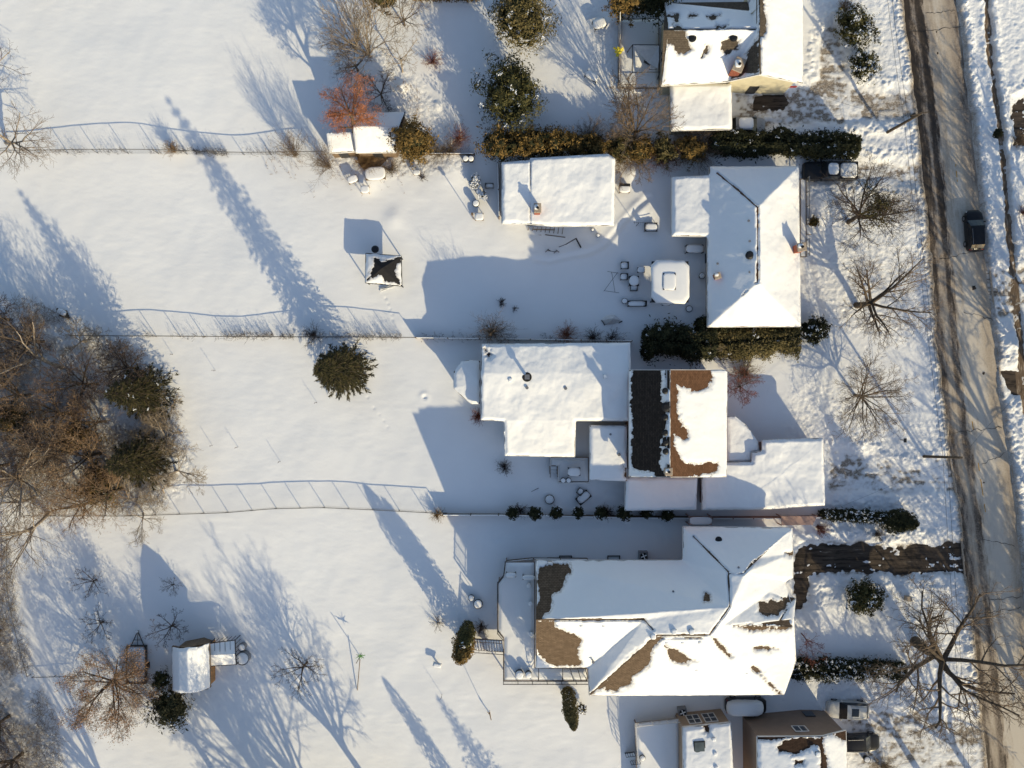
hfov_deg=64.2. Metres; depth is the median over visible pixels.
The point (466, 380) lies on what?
sunroom
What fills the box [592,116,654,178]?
shrub
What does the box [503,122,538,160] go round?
cedar tree
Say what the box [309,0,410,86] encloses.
bare tree
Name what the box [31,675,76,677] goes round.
chain link fence
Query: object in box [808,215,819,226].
shrub
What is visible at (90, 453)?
bare tree
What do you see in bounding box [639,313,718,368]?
hedge
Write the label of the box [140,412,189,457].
bare tree
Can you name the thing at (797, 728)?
window
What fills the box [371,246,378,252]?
fire pit
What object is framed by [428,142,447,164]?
shrub
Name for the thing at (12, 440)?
bare tree
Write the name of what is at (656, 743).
deck
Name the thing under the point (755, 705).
parked car
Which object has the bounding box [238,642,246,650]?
water tank
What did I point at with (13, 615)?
chain link fence
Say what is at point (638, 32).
deck
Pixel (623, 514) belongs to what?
cedar tree
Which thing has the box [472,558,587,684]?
deck
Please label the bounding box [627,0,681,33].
pine tree
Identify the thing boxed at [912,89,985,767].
kerb
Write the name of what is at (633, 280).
patio table
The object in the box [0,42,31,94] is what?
bare tree
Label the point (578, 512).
cedar tree
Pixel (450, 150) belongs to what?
shrub
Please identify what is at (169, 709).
evergreen tree
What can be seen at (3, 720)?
bare tree
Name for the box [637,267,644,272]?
patio table
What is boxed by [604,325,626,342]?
shrub
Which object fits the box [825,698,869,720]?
parked car
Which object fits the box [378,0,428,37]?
bare tree
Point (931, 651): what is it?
bare tree
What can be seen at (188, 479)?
bare tree
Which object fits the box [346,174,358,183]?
chicken coop
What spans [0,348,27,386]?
bare tree
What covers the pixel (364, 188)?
bee hive
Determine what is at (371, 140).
shed
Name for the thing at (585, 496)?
lounger
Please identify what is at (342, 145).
shed
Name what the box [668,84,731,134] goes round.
garage
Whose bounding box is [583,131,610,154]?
cedar tree
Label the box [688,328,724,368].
bare tree
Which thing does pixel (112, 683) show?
bare tree
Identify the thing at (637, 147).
cedar tree
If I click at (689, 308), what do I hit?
planter
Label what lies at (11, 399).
bare tree
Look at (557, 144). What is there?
cedar tree
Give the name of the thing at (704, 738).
house
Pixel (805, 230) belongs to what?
porch
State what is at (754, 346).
hedge
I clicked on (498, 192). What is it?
board fence
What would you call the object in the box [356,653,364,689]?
bean pole
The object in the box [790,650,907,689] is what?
hedge
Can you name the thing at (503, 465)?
shrub
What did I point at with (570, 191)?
garage
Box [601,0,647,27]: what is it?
pine tree
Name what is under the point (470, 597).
planter
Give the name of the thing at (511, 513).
cedar tree
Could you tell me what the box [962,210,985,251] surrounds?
moving car
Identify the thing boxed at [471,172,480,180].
shrub
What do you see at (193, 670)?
shed
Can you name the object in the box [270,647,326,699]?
bare tree
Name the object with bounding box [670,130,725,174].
shrub
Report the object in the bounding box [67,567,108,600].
bare tree
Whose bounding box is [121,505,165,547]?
bare tree
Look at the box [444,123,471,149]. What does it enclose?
shrub
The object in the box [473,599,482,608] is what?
planter
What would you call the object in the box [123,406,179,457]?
bare tree
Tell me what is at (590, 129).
shrub
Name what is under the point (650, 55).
canopy frame
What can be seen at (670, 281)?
gazebo
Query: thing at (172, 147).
shrub
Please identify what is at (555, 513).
cedar tree
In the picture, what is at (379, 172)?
cold frame
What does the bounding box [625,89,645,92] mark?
garden steps
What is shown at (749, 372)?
shrub
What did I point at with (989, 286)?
driveway
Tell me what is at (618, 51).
pinwheel
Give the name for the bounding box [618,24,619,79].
board fence
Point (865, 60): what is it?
evergreen shrub
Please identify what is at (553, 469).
garden steps
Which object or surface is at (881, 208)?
bare tree
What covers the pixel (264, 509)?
chain link fence
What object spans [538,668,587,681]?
pergola
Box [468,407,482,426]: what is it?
shrub
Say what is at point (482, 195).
shrub
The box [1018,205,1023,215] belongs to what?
shrub
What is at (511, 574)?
storage box
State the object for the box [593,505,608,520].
cedar tree
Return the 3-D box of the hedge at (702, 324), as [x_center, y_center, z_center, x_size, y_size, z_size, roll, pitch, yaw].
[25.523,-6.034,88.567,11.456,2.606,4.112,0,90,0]
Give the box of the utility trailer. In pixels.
[126,630,149,683]
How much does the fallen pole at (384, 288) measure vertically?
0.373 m
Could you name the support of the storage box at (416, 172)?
on the snow ground
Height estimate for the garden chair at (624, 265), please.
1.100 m
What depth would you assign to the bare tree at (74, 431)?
86.59 m
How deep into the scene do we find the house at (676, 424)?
82.11 m
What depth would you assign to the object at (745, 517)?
88.69 m
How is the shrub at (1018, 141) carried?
on the snow ground
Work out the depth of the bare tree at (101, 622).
88.14 m
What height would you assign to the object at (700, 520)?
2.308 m
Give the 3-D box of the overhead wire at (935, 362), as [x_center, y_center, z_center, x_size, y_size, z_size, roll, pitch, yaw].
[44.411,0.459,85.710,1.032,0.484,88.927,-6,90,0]
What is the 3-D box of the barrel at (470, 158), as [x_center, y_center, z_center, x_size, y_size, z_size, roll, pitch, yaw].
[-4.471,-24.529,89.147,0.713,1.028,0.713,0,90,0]
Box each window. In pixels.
[660,48,662,65]
[685,714,701,723]
[701,712,718,722]
[791,725,808,731]
[801,711,815,715]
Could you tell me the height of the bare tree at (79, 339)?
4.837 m
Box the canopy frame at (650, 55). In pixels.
[627,44,659,79]
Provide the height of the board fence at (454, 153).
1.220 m
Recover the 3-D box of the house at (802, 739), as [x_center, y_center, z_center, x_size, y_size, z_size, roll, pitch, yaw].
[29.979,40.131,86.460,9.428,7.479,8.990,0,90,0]
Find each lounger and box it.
[575,490,591,505]
[627,300,646,306]
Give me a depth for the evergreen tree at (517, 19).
85.07 m
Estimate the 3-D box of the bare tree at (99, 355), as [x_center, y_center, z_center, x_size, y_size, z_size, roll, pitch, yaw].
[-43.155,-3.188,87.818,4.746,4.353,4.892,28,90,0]
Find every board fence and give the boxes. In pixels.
[415,337,632,341]
[425,152,474,155]
[442,513,688,518]
[497,162,499,219]
[507,557,587,560]
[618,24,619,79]
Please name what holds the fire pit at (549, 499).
on the snow ground
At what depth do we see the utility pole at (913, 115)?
85.06 m
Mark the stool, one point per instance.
(599, 23)
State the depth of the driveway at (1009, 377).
89.99 m
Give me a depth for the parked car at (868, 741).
88.59 m
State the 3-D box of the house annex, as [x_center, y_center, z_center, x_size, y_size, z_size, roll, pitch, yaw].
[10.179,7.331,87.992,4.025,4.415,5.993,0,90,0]
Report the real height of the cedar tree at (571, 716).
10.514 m
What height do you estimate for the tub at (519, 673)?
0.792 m
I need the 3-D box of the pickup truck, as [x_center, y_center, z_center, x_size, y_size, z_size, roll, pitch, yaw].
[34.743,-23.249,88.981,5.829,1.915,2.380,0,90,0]
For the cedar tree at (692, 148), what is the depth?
87.22 m
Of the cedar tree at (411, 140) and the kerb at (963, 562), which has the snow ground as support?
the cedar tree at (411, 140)
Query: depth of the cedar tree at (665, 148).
87.42 m
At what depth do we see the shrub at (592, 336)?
88.41 m
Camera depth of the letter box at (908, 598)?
88.72 m
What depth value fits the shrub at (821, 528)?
89.05 m
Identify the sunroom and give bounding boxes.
[453,360,480,403]
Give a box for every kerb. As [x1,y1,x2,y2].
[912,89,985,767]
[964,46,1023,562]
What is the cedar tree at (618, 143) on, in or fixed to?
on the snow ground
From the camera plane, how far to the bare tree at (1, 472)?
85.50 m
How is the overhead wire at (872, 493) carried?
attached to the utility pole at (937, 456)
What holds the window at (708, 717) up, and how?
in the house at (704, 738)
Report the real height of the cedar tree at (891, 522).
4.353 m
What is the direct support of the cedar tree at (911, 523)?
on the snow ground
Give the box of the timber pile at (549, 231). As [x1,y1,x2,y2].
[528,227,564,237]
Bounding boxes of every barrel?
[462,155,467,162]
[468,155,473,162]
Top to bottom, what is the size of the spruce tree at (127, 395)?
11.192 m
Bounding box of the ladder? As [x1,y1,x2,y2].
[559,238,580,247]
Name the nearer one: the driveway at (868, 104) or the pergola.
the pergola
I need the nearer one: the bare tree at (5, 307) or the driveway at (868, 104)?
the bare tree at (5, 307)
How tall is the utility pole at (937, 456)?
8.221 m
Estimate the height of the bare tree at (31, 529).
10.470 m
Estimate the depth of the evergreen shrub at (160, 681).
87.48 m
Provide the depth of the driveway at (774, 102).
89.99 m
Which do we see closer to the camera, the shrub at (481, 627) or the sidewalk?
the shrub at (481, 627)
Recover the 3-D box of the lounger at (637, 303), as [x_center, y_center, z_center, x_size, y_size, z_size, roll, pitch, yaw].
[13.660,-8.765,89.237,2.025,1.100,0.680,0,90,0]
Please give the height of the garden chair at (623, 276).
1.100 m
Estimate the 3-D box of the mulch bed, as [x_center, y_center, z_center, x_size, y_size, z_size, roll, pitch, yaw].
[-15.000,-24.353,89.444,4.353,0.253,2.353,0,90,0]
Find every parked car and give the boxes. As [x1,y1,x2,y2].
[724,695,765,716]
[732,115,764,133]
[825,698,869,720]
[846,731,879,753]
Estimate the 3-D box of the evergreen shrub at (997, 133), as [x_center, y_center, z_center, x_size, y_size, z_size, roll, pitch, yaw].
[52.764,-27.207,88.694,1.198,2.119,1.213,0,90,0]
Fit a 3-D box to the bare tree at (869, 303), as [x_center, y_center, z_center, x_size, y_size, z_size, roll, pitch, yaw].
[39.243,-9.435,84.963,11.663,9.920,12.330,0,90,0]
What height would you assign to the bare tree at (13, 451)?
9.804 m
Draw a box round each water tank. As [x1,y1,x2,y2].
[235,650,250,665]
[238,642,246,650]
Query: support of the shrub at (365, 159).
on the snow ground
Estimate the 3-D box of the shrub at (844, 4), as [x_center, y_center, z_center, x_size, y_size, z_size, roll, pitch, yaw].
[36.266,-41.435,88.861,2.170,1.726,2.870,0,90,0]
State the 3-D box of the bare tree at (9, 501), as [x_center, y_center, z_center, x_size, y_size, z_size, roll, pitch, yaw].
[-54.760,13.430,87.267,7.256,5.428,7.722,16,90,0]
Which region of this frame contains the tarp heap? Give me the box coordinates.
[601,315,621,325]
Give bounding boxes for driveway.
[752,70,883,121]
[753,95,788,110]
[794,540,966,609]
[844,453,956,490]
[986,270,1023,312]
[997,368,1016,394]
[1010,98,1023,145]
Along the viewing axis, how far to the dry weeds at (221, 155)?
89.25 m
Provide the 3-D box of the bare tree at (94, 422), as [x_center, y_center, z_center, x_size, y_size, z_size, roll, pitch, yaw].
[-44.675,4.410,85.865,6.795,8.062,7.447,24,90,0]
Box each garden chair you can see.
[620,273,627,279]
[621,262,628,268]
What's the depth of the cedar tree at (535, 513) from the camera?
87.44 m
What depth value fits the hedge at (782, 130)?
87.75 m
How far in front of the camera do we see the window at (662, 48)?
88.50 m
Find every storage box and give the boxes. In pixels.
[413,170,419,175]
[506,571,515,577]
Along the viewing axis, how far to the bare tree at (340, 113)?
83.29 m
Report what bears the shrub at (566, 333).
on the snow ground
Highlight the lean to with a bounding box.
[624,477,697,510]
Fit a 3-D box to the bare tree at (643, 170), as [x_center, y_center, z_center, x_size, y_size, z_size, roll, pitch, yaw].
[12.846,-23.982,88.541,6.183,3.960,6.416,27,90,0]
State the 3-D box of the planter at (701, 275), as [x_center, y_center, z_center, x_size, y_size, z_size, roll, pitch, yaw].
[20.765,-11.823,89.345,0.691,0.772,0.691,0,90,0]
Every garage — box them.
[501,154,614,226]
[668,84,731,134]
[700,438,824,509]
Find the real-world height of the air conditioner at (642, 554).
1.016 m
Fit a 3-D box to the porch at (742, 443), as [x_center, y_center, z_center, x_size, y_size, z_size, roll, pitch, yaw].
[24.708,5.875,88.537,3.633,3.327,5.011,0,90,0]
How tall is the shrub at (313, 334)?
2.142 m
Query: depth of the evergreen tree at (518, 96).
85.26 m
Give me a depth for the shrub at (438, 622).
89.45 m
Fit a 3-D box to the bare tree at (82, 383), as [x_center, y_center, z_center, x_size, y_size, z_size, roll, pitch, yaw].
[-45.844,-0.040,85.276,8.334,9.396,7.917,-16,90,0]
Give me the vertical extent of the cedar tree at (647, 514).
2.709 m
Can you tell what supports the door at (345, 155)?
in the shed at (342, 145)
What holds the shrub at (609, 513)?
on the snow ground
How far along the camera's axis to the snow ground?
89.68 m
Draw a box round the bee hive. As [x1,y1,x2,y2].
[360,185,369,193]
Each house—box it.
[481,342,630,457]
[535,526,795,695]
[626,370,726,476]
[659,0,802,94]
[671,166,806,327]
[676,709,732,767]
[742,710,846,767]
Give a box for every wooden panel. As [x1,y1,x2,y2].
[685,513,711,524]
[776,514,816,525]
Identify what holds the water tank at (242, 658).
on the snow ground
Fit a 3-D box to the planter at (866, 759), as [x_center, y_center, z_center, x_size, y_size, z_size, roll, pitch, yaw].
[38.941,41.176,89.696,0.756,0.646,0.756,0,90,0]
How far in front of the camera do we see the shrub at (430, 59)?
89.22 m
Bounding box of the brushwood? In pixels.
[0,294,189,767]
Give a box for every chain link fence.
[2,149,323,154]
[6,526,30,676]
[25,506,441,515]
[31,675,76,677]
[70,335,414,337]
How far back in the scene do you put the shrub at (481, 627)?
88.97 m
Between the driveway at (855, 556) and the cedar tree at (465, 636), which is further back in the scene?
the driveway at (855, 556)
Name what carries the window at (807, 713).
in the house at (802, 739)
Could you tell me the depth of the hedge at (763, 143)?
87.41 m
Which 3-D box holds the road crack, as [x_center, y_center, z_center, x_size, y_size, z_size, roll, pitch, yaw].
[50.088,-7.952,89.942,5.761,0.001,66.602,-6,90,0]
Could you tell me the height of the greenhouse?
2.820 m
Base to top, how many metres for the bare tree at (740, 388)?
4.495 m
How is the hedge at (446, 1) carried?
on the snow ground
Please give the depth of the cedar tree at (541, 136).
86.36 m
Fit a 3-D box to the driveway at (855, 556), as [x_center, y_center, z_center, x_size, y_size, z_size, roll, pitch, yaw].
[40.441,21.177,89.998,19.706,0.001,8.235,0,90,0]
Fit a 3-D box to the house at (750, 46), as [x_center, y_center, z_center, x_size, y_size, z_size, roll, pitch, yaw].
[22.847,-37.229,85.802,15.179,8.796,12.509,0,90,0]
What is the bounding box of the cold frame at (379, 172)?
[365,166,385,180]
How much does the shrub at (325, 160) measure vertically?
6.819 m
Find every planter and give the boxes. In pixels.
[468,594,473,600]
[472,199,479,206]
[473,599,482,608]
[686,305,692,311]
[699,273,704,278]
[863,755,870,762]
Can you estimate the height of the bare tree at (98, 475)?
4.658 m
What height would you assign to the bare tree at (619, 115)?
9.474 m
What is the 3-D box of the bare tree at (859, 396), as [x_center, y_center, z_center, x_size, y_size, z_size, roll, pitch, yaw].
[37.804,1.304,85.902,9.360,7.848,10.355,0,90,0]
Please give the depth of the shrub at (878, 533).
88.98 m
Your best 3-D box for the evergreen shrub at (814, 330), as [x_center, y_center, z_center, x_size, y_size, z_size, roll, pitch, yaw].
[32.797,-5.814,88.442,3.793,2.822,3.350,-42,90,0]
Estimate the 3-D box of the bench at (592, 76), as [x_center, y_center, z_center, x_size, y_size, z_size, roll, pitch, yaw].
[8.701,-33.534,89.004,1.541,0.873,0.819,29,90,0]
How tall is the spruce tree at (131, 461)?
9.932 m
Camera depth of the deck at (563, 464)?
88.88 m
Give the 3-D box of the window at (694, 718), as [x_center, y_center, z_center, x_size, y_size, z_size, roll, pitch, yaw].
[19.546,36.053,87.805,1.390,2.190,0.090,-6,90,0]
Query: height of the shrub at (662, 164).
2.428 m
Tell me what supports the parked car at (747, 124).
on the snow ground
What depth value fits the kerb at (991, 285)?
89.87 m
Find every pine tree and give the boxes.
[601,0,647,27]
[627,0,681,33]
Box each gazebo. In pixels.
[365,253,403,287]
[650,260,689,303]
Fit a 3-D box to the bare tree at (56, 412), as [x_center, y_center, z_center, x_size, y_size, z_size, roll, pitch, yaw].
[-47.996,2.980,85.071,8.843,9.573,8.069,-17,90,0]
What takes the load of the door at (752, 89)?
in the house at (750, 46)
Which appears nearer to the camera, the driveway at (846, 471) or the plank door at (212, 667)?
the plank door at (212, 667)
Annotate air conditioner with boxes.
[638,550,647,559]
[677,705,686,715]
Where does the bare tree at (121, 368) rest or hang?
on the snow ground
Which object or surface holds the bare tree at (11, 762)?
on the snow ground
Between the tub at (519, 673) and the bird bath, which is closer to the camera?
the tub at (519, 673)
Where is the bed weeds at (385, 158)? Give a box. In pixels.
[265,46,469,192]
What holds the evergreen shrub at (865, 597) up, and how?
on the snow ground
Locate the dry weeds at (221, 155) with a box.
[53,144,625,343]
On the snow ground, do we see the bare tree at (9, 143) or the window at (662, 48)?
the bare tree at (9, 143)
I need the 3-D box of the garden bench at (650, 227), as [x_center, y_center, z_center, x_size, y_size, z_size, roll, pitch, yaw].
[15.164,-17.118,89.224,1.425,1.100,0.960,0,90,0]
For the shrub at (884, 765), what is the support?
on the snow ground
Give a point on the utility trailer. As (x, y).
(141, 649)
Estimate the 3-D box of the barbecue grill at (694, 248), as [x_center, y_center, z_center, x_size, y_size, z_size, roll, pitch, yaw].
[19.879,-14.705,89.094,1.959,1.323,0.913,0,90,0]
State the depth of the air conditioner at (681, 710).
89.07 m
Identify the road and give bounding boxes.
[903,0,1023,767]
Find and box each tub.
[515,669,523,678]
[525,670,531,677]
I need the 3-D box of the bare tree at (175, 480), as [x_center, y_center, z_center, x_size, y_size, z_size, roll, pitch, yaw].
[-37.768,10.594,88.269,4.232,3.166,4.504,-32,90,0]
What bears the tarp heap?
on the snow ground
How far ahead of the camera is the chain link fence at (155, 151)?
88.52 m
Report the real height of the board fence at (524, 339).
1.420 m
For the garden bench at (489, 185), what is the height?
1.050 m
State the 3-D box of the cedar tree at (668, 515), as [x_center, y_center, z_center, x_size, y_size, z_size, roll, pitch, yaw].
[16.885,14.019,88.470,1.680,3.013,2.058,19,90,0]
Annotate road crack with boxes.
[925,10,1019,613]
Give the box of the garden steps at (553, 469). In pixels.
[549,466,557,477]
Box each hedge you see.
[414,0,479,3]
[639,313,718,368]
[694,315,799,343]
[707,123,862,165]
[714,327,802,366]
[771,125,789,142]
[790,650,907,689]
[817,506,906,524]
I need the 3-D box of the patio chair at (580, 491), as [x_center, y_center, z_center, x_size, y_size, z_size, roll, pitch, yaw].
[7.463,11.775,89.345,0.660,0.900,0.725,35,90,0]
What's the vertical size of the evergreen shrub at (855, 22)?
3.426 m
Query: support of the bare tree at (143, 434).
on the snow ground
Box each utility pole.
[886,111,929,133]
[922,455,962,458]
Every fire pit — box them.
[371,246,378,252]
[545,495,554,503]
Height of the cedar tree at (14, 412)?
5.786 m
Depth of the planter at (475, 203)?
88.78 m
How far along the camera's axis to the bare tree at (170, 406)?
87.85 m
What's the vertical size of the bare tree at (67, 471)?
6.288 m
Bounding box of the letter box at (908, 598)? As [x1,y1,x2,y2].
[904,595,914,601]
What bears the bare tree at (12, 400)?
on the snow ground
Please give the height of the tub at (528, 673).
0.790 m
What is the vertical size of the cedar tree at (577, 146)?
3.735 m
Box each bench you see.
[485,183,493,187]
[584,70,599,83]
[644,223,656,231]
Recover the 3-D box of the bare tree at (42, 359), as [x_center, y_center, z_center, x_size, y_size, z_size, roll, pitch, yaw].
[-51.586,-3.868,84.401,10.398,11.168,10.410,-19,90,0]
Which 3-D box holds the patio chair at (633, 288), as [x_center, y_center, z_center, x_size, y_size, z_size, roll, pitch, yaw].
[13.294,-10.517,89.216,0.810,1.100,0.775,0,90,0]
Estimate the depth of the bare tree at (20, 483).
82.80 m
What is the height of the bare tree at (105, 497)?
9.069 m
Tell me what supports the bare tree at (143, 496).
on the snow ground
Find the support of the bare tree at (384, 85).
on the snow ground
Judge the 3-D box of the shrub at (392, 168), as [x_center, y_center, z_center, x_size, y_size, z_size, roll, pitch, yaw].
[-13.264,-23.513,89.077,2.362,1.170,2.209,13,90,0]
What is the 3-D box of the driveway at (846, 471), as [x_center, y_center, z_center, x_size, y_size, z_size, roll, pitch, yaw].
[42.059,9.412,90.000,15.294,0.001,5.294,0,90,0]
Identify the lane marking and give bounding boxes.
[955,164,985,511]
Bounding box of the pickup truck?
[801,159,857,181]
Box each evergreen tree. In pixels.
[140,684,194,734]
[364,0,398,16]
[469,47,548,134]
[482,0,561,64]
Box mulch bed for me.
[357,154,388,168]
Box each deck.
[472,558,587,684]
[550,457,589,483]
[617,15,658,88]
[625,715,679,767]
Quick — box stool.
[592,18,606,31]
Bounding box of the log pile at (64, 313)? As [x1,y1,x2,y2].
[56,308,69,318]
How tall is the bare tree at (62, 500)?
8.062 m
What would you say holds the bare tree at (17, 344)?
on the snow ground
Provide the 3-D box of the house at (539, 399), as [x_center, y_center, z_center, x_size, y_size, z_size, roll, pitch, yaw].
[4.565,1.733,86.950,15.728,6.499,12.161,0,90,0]
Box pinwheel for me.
[613,46,623,56]
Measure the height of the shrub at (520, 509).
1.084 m
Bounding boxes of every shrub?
[150,666,171,691]
[158,139,179,160]
[272,124,306,161]
[292,135,341,194]
[299,319,323,349]
[353,154,382,176]
[382,159,399,176]
[420,49,443,71]
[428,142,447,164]
[429,614,443,631]
[430,506,445,522]
[438,136,461,161]
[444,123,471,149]
[467,306,519,347]
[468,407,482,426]
[469,177,480,188]
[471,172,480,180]
[472,618,488,636]
[476,189,487,201]
[496,459,511,476]
[516,503,528,517]
[553,319,581,342]
[563,112,611,138]
[576,324,602,342]
[578,702,586,714]
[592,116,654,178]
[603,504,614,520]
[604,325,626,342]
[646,136,684,176]
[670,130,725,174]
[729,357,764,388]
[800,314,832,346]
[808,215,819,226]
[815,523,832,539]
[832,2,884,53]
[837,0,855,11]
[845,575,888,617]
[847,43,881,85]
[872,527,888,542]
[876,757,899,767]
[992,128,1003,138]
[1011,132,1023,147]
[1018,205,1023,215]
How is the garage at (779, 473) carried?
on the snow ground
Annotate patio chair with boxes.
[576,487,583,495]
[630,286,637,290]
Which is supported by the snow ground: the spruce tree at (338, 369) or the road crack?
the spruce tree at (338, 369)
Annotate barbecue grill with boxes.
[522,575,534,579]
[685,244,703,253]
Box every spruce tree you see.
[102,362,182,423]
[104,430,177,490]
[312,338,377,401]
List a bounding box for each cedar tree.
[0,395,39,437]
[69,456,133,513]
[386,113,439,169]
[451,630,475,665]
[457,620,476,648]
[473,120,525,161]
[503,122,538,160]
[505,505,518,521]
[516,121,558,159]
[527,506,546,521]
[543,124,579,156]
[548,506,562,519]
[560,686,578,731]
[564,127,593,155]
[571,506,584,519]
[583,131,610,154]
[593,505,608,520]
[603,130,634,164]
[616,504,632,525]
[625,129,657,164]
[639,510,656,519]
[654,128,678,169]
[661,510,674,521]
[673,135,708,171]
[879,514,906,535]
[888,508,919,532]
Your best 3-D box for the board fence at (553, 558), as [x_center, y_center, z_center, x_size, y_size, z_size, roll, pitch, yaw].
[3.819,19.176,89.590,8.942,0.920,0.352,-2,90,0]
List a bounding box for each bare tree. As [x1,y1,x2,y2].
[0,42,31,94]
[0,101,60,179]
[0,291,17,337]
[0,302,63,397]
[0,307,54,373]
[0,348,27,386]
[0,362,43,432]
[0,379,92,453]
[0,389,19,426]
[0,406,78,489]
[0,413,73,539]
[0,428,48,478]
[0,444,28,496]
[0,484,39,548]
[0,493,71,603]
[0,697,14,749]
[0,743,27,767]
[14,414,119,500]
[17,449,83,507]
[24,341,105,418]
[36,477,105,539]
[48,389,120,454]
[49,417,112,465]
[53,643,162,745]
[55,316,111,362]
[64,454,132,537]
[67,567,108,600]
[78,603,113,644]
[82,336,149,398]
[84,325,131,373]
[104,475,155,518]
[115,410,169,461]
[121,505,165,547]
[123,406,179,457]
[139,606,188,650]
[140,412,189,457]
[141,389,183,430]
[143,469,183,503]
[152,437,207,494]
[160,577,178,596]
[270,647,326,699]
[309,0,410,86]
[315,0,379,64]
[318,71,383,137]
[331,34,376,95]
[358,66,396,111]
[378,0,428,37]
[378,32,418,72]
[603,66,685,161]
[615,132,656,190]
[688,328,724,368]
[727,366,764,408]
[797,633,827,668]
[819,151,929,253]
[827,347,918,444]
[832,233,944,350]
[852,571,1023,754]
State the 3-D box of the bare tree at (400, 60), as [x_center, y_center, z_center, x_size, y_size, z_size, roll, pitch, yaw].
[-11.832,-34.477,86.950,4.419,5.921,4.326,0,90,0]
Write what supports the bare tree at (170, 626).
on the snow ground
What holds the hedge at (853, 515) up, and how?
on the snow ground
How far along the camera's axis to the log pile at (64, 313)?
89.46 m
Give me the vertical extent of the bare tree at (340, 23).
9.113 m
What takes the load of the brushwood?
on the snow ground
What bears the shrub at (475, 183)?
on the snow ground
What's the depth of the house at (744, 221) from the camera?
85.43 m
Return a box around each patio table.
[475,213,483,220]
[568,467,580,475]
[619,186,629,192]
[628,276,638,285]
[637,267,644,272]
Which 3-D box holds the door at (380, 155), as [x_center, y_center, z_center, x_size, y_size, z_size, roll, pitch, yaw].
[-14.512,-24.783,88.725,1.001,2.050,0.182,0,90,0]
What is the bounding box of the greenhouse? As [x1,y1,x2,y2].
[210,635,240,665]
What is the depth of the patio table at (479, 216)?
88.97 m
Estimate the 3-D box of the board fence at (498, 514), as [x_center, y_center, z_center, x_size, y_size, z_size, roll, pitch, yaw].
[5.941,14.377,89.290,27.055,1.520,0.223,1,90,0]
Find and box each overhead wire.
[793,458,959,527]
[888,6,964,767]
[892,1,968,762]
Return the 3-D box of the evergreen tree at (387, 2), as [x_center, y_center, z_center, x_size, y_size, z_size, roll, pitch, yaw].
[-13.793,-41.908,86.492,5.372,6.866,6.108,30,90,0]
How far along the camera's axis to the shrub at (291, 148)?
86.71 m
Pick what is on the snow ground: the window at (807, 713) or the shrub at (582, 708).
the shrub at (582, 708)
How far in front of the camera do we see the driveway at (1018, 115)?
89.99 m
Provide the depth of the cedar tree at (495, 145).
86.12 m
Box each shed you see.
[172,637,214,692]
[326,131,356,157]
[353,112,406,157]
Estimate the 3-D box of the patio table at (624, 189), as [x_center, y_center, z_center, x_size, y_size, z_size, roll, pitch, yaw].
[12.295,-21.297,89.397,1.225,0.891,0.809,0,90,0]
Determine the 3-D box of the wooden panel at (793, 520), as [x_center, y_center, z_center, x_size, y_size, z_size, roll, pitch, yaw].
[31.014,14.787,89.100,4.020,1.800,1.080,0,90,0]
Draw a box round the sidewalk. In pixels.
[984,0,1023,413]
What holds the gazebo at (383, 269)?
on the snow ground
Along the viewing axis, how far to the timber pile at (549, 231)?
89.42 m
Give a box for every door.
[211,640,214,683]
[339,153,350,157]
[372,153,383,157]
[745,86,759,93]
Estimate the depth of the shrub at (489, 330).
87.00 m
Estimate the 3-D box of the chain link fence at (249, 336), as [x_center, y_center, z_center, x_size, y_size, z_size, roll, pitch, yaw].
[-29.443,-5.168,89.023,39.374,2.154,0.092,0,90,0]
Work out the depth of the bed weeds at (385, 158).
89.25 m
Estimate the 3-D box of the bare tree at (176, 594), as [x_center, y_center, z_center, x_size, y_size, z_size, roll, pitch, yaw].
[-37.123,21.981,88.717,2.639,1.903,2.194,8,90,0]
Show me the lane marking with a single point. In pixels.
(972, 421)
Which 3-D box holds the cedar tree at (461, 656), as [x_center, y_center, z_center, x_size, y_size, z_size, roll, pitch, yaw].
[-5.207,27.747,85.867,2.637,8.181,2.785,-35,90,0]
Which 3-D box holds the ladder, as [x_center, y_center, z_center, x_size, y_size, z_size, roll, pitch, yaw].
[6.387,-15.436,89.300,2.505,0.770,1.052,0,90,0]
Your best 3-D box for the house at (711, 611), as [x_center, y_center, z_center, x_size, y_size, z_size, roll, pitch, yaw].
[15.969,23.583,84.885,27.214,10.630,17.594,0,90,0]
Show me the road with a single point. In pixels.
(967, 354)
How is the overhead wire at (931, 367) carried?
attached to the utility pole at (913, 115)
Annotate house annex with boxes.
[589,425,626,481]
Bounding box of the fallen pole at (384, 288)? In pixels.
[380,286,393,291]
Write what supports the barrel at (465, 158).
on the snow ground
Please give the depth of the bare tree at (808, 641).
87.36 m
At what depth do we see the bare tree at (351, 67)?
86.58 m
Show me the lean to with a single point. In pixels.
(658, 493)
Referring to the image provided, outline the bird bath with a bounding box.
[433,661,441,668]
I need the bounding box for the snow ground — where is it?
[0,0,1023,767]
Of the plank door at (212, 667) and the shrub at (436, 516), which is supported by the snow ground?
the shrub at (436, 516)
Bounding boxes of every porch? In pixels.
[727,415,759,461]
[799,176,811,256]

